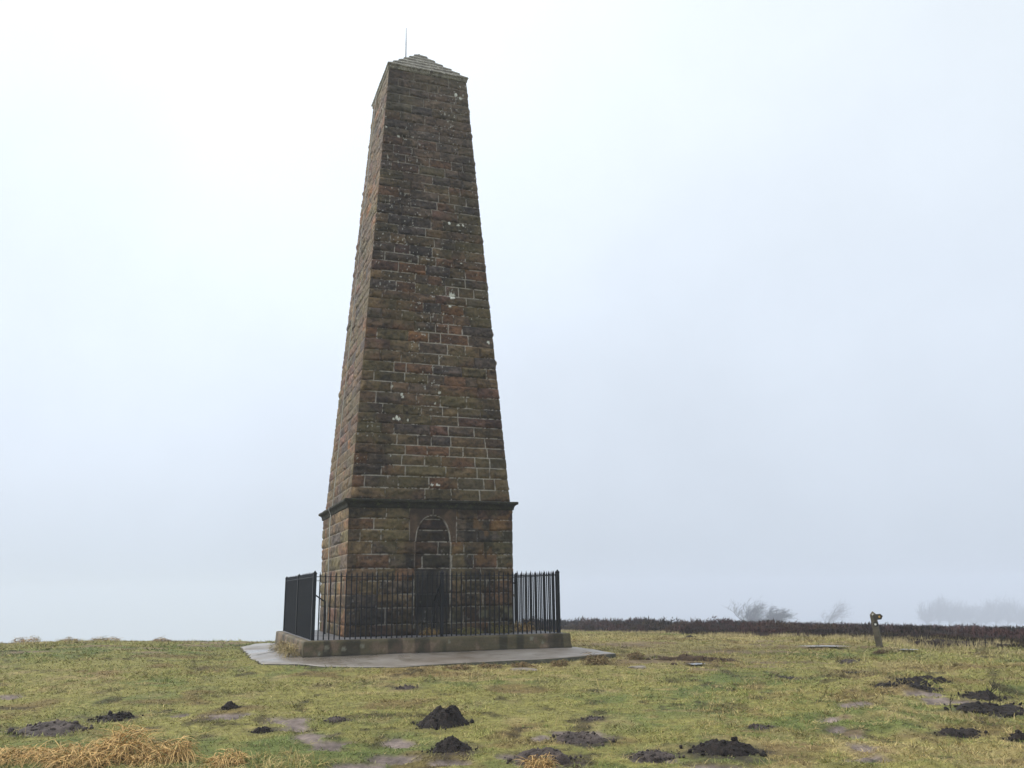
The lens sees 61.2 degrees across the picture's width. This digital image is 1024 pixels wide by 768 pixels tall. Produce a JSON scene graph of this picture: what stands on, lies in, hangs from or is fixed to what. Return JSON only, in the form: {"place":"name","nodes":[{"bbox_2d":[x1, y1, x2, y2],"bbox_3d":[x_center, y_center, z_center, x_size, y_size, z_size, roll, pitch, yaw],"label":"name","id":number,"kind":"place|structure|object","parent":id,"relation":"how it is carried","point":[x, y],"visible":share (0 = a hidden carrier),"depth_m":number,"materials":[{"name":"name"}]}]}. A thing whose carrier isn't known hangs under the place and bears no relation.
{"place":"outdoors","nodes":[
{"label":"outdoors","id":0,"kind":"place"},
{"bbox_2d":[240,643,615,667],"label":"pavement","id":1,"kind":"structure","parent":0,"point":[262,653],"depth_m":16.62,"materials":[{"name":"concrete"}]},
{"bbox_2d":[267,641,287,649],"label":"grass tussock","id":2,"kind":"object","parent":1,"relation":"on","point":[276,646],"depth_m":18.93,"materials":[{"name":"brown plant"}]},
{"bbox_2d":[270,637,292,653],"bbox_3d":[-4.641,5.397,17.900,0.742,0.352,0.713,-1,-14,0],"label":"grass tussock","id":3,"kind":"object","parent":1,"relation":"on","point":[281,647],"depth_m":17.82,"materials":[{"name":"beige plant"}]},
{"bbox_2d":[274,641,300,657],"bbox_3d":[-4.316,5.157,16.840,0.722,0.314,0.670,-1,-14,0],"label":"grass tussock","id":4,"kind":"object","parent":1,"relation":"on","point":[291,650],"depth_m":16.79,"materials":[{"name":"plant"}]},
{"bbox_2d":[275,630,571,657],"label":"stone plinth","id":5,"kind":"structure","parent":1,"relation":"on","point":[330,647],"depth_m":17.56,"materials":[{"name":"stone"}]},
{"bbox_2d":[318,28,517,636],"bbox_3d":[-2.448,-1.983,21.986,3.946,15.940,3.942,4,-14,-20],"label":"stone obelisk","id":6,"kind":"object","parent":5,"relation":"on","point":[418,481],"visible":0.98,"depth_m":20.00,"materials":[{"name":"stone"}]},
{"bbox_2d":[283,570,560,640],"bbox_3d":[-2.348,5.119,20.279,5.300,1.352,5.300,4,-14,-20],"label":"iron railing","id":7,"kind":"object","parent":5,"relation":"on","point":[299,605],"visible":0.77,"depth_m":18.26,"materials":[{"name":"black metal"}]},
{"bbox_2d":[419,628,439,634],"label":"grass tussock","id":8,"kind":"object","parent":5,"relation":"on","point":[429,631],"depth_m":18.22,"materials":[{"name":"plant"}]},
{"bbox_2d":[454,627,483,633],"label":"grass tussock","id":9,"kind":"object","parent":5,"relation":"on","point":[473,631],"depth_m":18.46,"materials":[{"name":"plant"}]},
{"bbox_2d":[486,621,510,632],"bbox_3d":[-0.270,5.268,18.769,0.725,0.253,0.593,-1,-14,0],"label":"grass tussock","id":10,"kind":"object","parent":5,"relation":"on","point":[501,630],"depth_m":18.72,"materials":[{"name":"plant"}]},
{"bbox_2d":[514,619,534,631],"bbox_3d":[0.217,5.392,19.336,0.832,0.266,0.824,-1,-14,0],"label":"grass tussock","id":11,"kind":"object","parent":5,"relation":"on","point":[524,629],"depth_m":19.23,"materials":[{"name":"plant"}]},
{"bbox_2d":[0,629,1023,767],"bbox_3d":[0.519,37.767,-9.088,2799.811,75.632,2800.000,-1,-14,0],"label":"ground","id":12,"kind":"structure","parent":0,"point":[388,757],"depth_m":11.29,"materials":[{"name":"green plant"}]},
{"bbox_2d":[8,635,41,642],"bbox_3d":[-12.774,6.735,22.811,0.926,0.232,0.766,-1,-14,0],"label":"grass tussock","id":13,"kind":"object","parent":12,"relation":"on","point":[31,639],"depth_m":22.77,"materials":[{"name":"beige plant"}]},
{"bbox_2d":[0,739,66,766],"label":"grass tussock","id":14,"kind":"object","parent":12,"relation":"on","point":[15,751],"depth_m":8.51,"materials":[{"name":"beige plant"}]},
{"bbox_2d":[7,719,93,736],"bbox_3d":[-5.404,4.037,10.160,0.908,0.151,0.701,5,-15,-23],"label":"molehill","id":15,"kind":"object","parent":12,"relation":"on","point":[57,726],"visible":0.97,"depth_m":10.05,"materials":[{"name":"soil"}]},
{"bbox_2d":[58,636,80,641],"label":"grass tussock","id":16,"kind":"object","parent":12,"relation":"on","point":[76,639],"depth_m":23.14,"materials":[{"name":"beige plant"}]},
{"bbox_2d":[29,737,136,767],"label":"grass tussock","id":17,"kind":"object","parent":12,"relation":"on","point":[67,758],"depth_m":8.26,"materials":[{"name":"beige plant"}]},
{"bbox_2d":[88,635,122,640],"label":"grass tussock","id":18,"kind":"object","parent":12,"relation":"on","point":[110,638],"depth_m":23.54,"materials":[{"name":"beige plant"}]},
{"bbox_2d":[87,710,143,721],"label":"molehill","id":19,"kind":"object","parent":12,"relation":"on","point":[113,717],"visible":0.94,"depth_m":10.79,"materials":[{"name":"soil"}]},
{"bbox_2d":[77,719,163,766],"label":"grass tussock","id":20,"kind":"object","parent":12,"relation":"on","point":[119,744],"depth_m":8.48,"materials":[{"name":"beige plant"}]},
{"bbox_2d":[120,749,168,767],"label":"grass tussock","id":21,"kind":"object","parent":12,"relation":"on","point":[148,763],"depth_m":8.24,"materials":[{"name":"beige plant"}]},
{"bbox_2d":[150,635,169,641],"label":"grass tussock","id":22,"kind":"object","parent":12,"relation":"on","point":[161,639],"depth_m":23.63,"materials":[{"name":"plant"}]},
{"bbox_2d":[134,734,207,764],"bbox_3d":[-3.306,3.534,8.439,0.688,0.289,0.682,-1,-14,0],"label":"grass tussock","id":23,"kind":"object","parent":12,"relation":"on","point":[171,750],"depth_m":8.36,"materials":[{"name":"beige plant"}]},
{"bbox_2d":[200,748,253,767],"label":"grass tussock","id":24,"kind":"object","parent":12,"relation":"on","point":[219,759],"depth_m":8.25,"materials":[{"name":"beige plant"}]},
{"bbox_2d":[219,701,239,709],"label":"molehill","id":25,"kind":"object","parent":12,"relation":"on","point":[229,705],"visible":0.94,"depth_m":11.41,"materials":[{"name":"soil"}]},
{"bbox_2d":[248,726,276,733],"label":"molehill","id":26,"kind":"object","parent":12,"relation":"on","point":[262,729],"visible":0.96,"depth_m":9.99,"materials":[{"name":"soil"}]},
{"bbox_2d":[322,716,349,722],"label":"molehill","id":27,"kind":"object","parent":12,"relation":"on","point":[335,719],"visible":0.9,"depth_m":10.63,"materials":[{"name":"soil"}]},
{"bbox_2d":[394,684,417,688],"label":"molehill","id":28,"kind":"object","parent":12,"relation":"on","point":[405,686],"visible":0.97,"depth_m":13.36,"materials":[{"name":"soil"}]},
{"bbox_2d":[410,705,473,729],"bbox_3d":[-0.844,3.984,10.346,0.707,0.264,0.689,-7,-15,25],"label":"molehill","id":29,"kind":"object","parent":12,"relation":"on","point":[439,716],"visible":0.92,"depth_m":10.25,"materials":[{"name":"soil"}]},
{"bbox_2d":[421,735,477,752],"bbox_3d":[-0.639,3.737,8.928,0.580,0.209,0.449,-1,-14,0],"label":"molehill","id":30,"kind":"object","parent":12,"relation":"on","point":[450,744],"visible":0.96,"depth_m":8.86,"materials":[{"name":"soil"}]},
{"bbox_2d":[443,662,474,669],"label":"grass tussock","id":31,"kind":"object","parent":12,"relation":"on","point":[453,667],"depth_m":15.19,"materials":[{"name":"brown plant"}]},
{"bbox_2d":[478,662,504,668],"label":"grass tussock","id":32,"kind":"object","parent":12,"relation":"on","point":[490,665],"depth_m":15.53,"materials":[{"name":"plant"}]},
{"bbox_2d":[510,668,536,670],"bbox_3d":[0.201,5.070,15.368,0.527,0.050,0.389,-1,-14,0],"label":"rock","id":33,"kind":"object","parent":12,"relation":"on","point":[517,669],"visible":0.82,"depth_m":15.26,"materials":[{"name":"stone"}]},
{"bbox_2d":[511,661,536,667],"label":"grass tussock","id":34,"kind":"object","parent":12,"relation":"on","point":[520,664],"depth_m":15.77,"materials":[{"name":"plant"}]},
{"bbox_2d":[514,749,562,767],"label":"grass tussock","id":35,"kind":"object","parent":12,"relation":"on","point":[542,763],"depth_m":8.03,"materials":[{"name":"beige plant"}]},
{"bbox_2d":[504,747,581,766],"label":"molehill","id":36,"kind":"object","parent":12,"relation":"on","point":[560,756],"visible":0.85,"depth_m":8.42,"materials":[{"name":"soil"}]},
{"bbox_2d":[548,659,571,666],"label":"grass tussock","id":37,"kind":"object","parent":12,"relation":"on","point":[559,663],"depth_m":15.87,"materials":[{"name":"plant"}]},
{"bbox_2d":[550,731,616,745],"bbox_3d":[0.775,3.867,9.450,0.721,0.139,0.622,-1,-14,0],"label":"molehill","id":38,"kind":"object","parent":12,"relation":"on","point":[581,737],"visible":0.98,"depth_m":9.37,"materials":[{"name":"soil"}]},
{"bbox_2d":[580,715,603,719],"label":"molehill","id":39,"kind":"object","parent":12,"relation":"on","point":[591,717],"visible":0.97,"depth_m":10.54,"materials":[{"name":"soil"}]},
{"bbox_2d":[580,651,611,665],"bbox_3d":[1.565,5.094,16.099,0.683,0.245,0.734,12,-19,-43],"label":"grass tussock","id":40,"kind":"object","parent":12,"relation":"on","point":[592,659],"depth_m":16.05,"materials":[{"name":"brown plant"}]},
{"bbox_2d":[624,651,646,659],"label":"grass tussock","id":41,"kind":"object","parent":12,"relation":"on","point":[636,655],"depth_m":16.88,"materials":[{"name":"brown plant"}]},
{"bbox_2d":[628,665,645,668],"bbox_3d":[2.241,5.052,15.423,0.330,0.060,0.250,5,-15,-21],"label":"rock","id":42,"kind":"object","parent":12,"relation":"on","point":[640,667],"visible":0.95,"depth_m":15.37,"materials":[{"name":"stone"}]},
{"bbox_2d":[626,748,684,761],"bbox_3d":[1.404,3.704,8.619,0.538,0.118,0.407,5,-15,-21],"label":"molehill","id":43,"kind":"object","parent":12,"relation":"on","point":[655,755],"visible":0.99,"depth_m":8.55,"materials":[{"name":"soil"}]},
{"bbox_2d":[685,662,704,664],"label":"puddle","id":44,"kind":"object","parent":12,"relation":"on","point":[693,663],"visible":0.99,"depth_m":15.76,"materials":[{"name":"grey liquid"}]},
{"bbox_2d":[679,737,767,756],"bbox_3d":[2.104,3.655,8.702,0.820,0.205,0.628,3,-14,-14],"label":"molehill","id":45,"kind":"object","parent":12,"relation":"on","point":[734,747],"visible":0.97,"depth_m":8.62,"materials":[{"name":"soil"}]},
{"bbox_2d":[729,598,775,621],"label":"bare tree","id":46,"kind":"object","parent":12,"relation":"on","point":[752,614],"visible":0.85,"depth_m":261.95,"materials":[{"name":"grey plant"}]},
{"bbox_2d":[748,723,772,729],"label":"molehill","id":47,"kind":"object","parent":12,"relation":"on","point":[754,725],"visible":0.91,"depth_m":9.92,"materials":[{"name":"soil"}]},
{"bbox_2d":[523,615,1023,648],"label":"heather","id":48,"kind":"object","parent":12,"relation":"on","point":[974,632],"visible":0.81,"depth_m":30.93,"materials":[{"name":"brown plant"}]},
{"bbox_2d":[765,604,798,622],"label":"bare tree","id":49,"kind":"object","parent":12,"relation":"on","point":[778,616],"visible":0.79,"depth_m":259.51,"materials":[{"name":"grey plant"}]},
{"bbox_2d":[819,597,852,622],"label":"bare tree","id":50,"kind":"object","parent":12,"relation":"on","point":[833,616],"visible":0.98,"depth_m":509.33,"materials":[{"name":"grey plant"}]},
{"bbox_2d":[870,611,882,647],"bbox_3d":[8.271,5.659,19.389,0.291,1.121,0.154,-20,-23,39],"label":"signpost","id":51,"kind":"object","parent":12,"relation":"on","point":[874,618],"visible":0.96,"depth_m":19.44,"materials":[{"name":"brown wood"}]},
{"bbox_2d":[872,649,889,653],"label":"grass tussock","id":52,"kind":"object","parent":12,"relation":"on","point":[878,651],"depth_m":18.01,"materials":[{"name":"plant"}]},
{"bbox_2d":[870,682,902,687],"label":"molehill","id":53,"kind":"object","parent":12,"relation":"on","point":[887,684],"visible":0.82,"depth_m":12.20,"materials":[{"name":"soil"}]},
{"bbox_2d":[882,645,899,652],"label":"grass tussock","id":54,"kind":"object","parent":12,"relation":"on","point":[891,648],"depth_m":18.44,"materials":[{"name":"plant"}]},
{"bbox_2d":[889,676,932,685],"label":"molehill","id":55,"kind":"object","parent":12,"relation":"on","point":[916,679],"visible":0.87,"depth_m":12.42,"materials":[{"name":"soil"}]},
{"bbox_2d":[903,682,942,692],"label":"molehill","id":56,"kind":"object","parent":12,"relation":"on","point":[924,687],"visible":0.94,"depth_m":12.08,"materials":[{"name":"soil"}]},
{"bbox_2d":[919,675,934,680],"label":"molehill","id":57,"kind":"object","parent":12,"relation":"on","point":[928,677],"visible":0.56,"depth_m":13.00,"materials":[{"name":"soil"}]},
{"bbox_2d":[914,600,949,624],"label":"bare tree","id":58,"kind":"object","parent":12,"relation":"on","point":[927,617],"visible":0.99,"depth_m":785.70,"materials":[{"name":"grey plant"}]},
{"bbox_2d":[929,676,950,683],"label":"molehill","id":59,"kind":"object","parent":12,"relation":"on","point":[939,679],"visible":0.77,"depth_m":12.58,"materials":[{"name":"soil"}]},
{"bbox_2d":[932,592,969,625],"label":"bare tree","id":60,"kind":"object","parent":12,"relation":"on","point":[938,604],"visible":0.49,"depth_m":826.46,"materials":[{"name":"grey plant"}]},
{"bbox_2d":[937,594,970,626],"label":"bare tree","id":61,"kind":"object","parent":12,"relation":"on","point":[953,617],"visible":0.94,"depth_m":811.96,"materials":[{"name":"grey plant"}]},
{"bbox_2d":[934,726,988,738],"bbox_3d":[4.869,3.786,9.386,0.536,0.123,0.430,-7,-15,24],"label":"molehill","id":62,"kind":"object","parent":12,"relation":"on","point":[967,732],"visible":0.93,"depth_m":9.31,"materials":[{"name":"soil"}]},
{"bbox_2d":[949,597,981,624],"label":"bare tree","id":63,"kind":"object","parent":12,"relation":"on","point":[966,621],"visible":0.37,"depth_m":841.00,"materials":[{"name":"grey plant"}]},
{"bbox_2d":[955,602,1001,625],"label":"bare tree","id":64,"kind":"object","parent":12,"relation":"on","point":[983,616],"visible":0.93,"depth_m":823.74,"materials":[{"name":"grey plant"}]},
{"bbox_2d":[954,689,1006,701],"bbox_3d":[6.190,4.120,11.442,0.610,0.174,0.509,-13,-18,40],"label":"molehill","id":65,"kind":"object","parent":12,"relation":"on","point":[983,695],"visible":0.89,"depth_m":11.36,"materials":[{"name":"soil"}]},
{"bbox_2d":[944,700,1023,717],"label":"molehill","id":66,"kind":"object","parent":12,"relation":"on","point":[1008,709],"visible":0.96,"depth_m":10.39,"materials":[{"name":"soil"}]},
{"bbox_2d":[973,602,1003,625],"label":"bare tree","id":67,"kind":"object","parent":12,"relation":"on","point":[986,611],"visible":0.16,"depth_m":849.38,"materials":[{"name":"grey plant"}]},
{"bbox_2d":[985,676,999,705],"bbox_3d":[5.854,3.779,10.504,0.200,0.467,0.131,2,-14,-12],"label":"dead weed","id":68,"kind":"object","parent":12,"relation":"on","point":[992,685],"visible":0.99,"depth_m":10.53,"materials":[{"name":"plant"}]},
{"bbox_2d":[980,596,1020,626],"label":"bare tree","id":69,"kind":"object","parent":12,"relation":"on","point":[1004,610],"visible":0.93,"depth_m":826.49,"materials":[{"name":"grey plant"}]},
{"bbox_2d":[998,599,1023,626],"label":"bare tree","id":70,"kind":"object","parent":12,"relation":"on","point":[1013,616],"visible":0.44,"depth_m":843.64,"materials":[{"name":"grey plant"}]},
{"bbox_2d":[1002,729,1023,741],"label":"molehill","id":71,"kind":"object","parent":12,"relation":"on","point":[1017,735],"visible":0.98,"depth_m":8.83,"materials":[{"name":"soil"}]},
{"bbox_2d":[1004,601,1023,626],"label":"bare tree","id":72,"kind":"object","parent":12,"relation":"on","point":[1018,614],"visible":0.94,"depth_m":828.40,"materials":[{"name":"grey plant"}]},
{"bbox_2d":[0,0,1023,642],"label":"sky","id":73,"kind":"structure","parent":0,"point":[755,268],"materials":[{"name":"white"}]},
{"bbox_2d":[643,653,739,661],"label":"earth bank","id":74,"kind":"structure","parent":0,"point":[684,657],"depth_m":16.55,"materials":[{"name":"green plant"}]},
{"bbox_2d":[775,675,800,678],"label":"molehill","id":75,"kind":"object","parent":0,"point":[790,677],"visible":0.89,"depth_m":13.76,"materials":[{"name":"soil"}]},
{"bbox_2d":[838,659,859,662],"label":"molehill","id":76,"kind":"object","parent":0,"point":[847,660],"visible":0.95,"depth_m":16.15,"materials":[{"name":"soil"}]}
]}

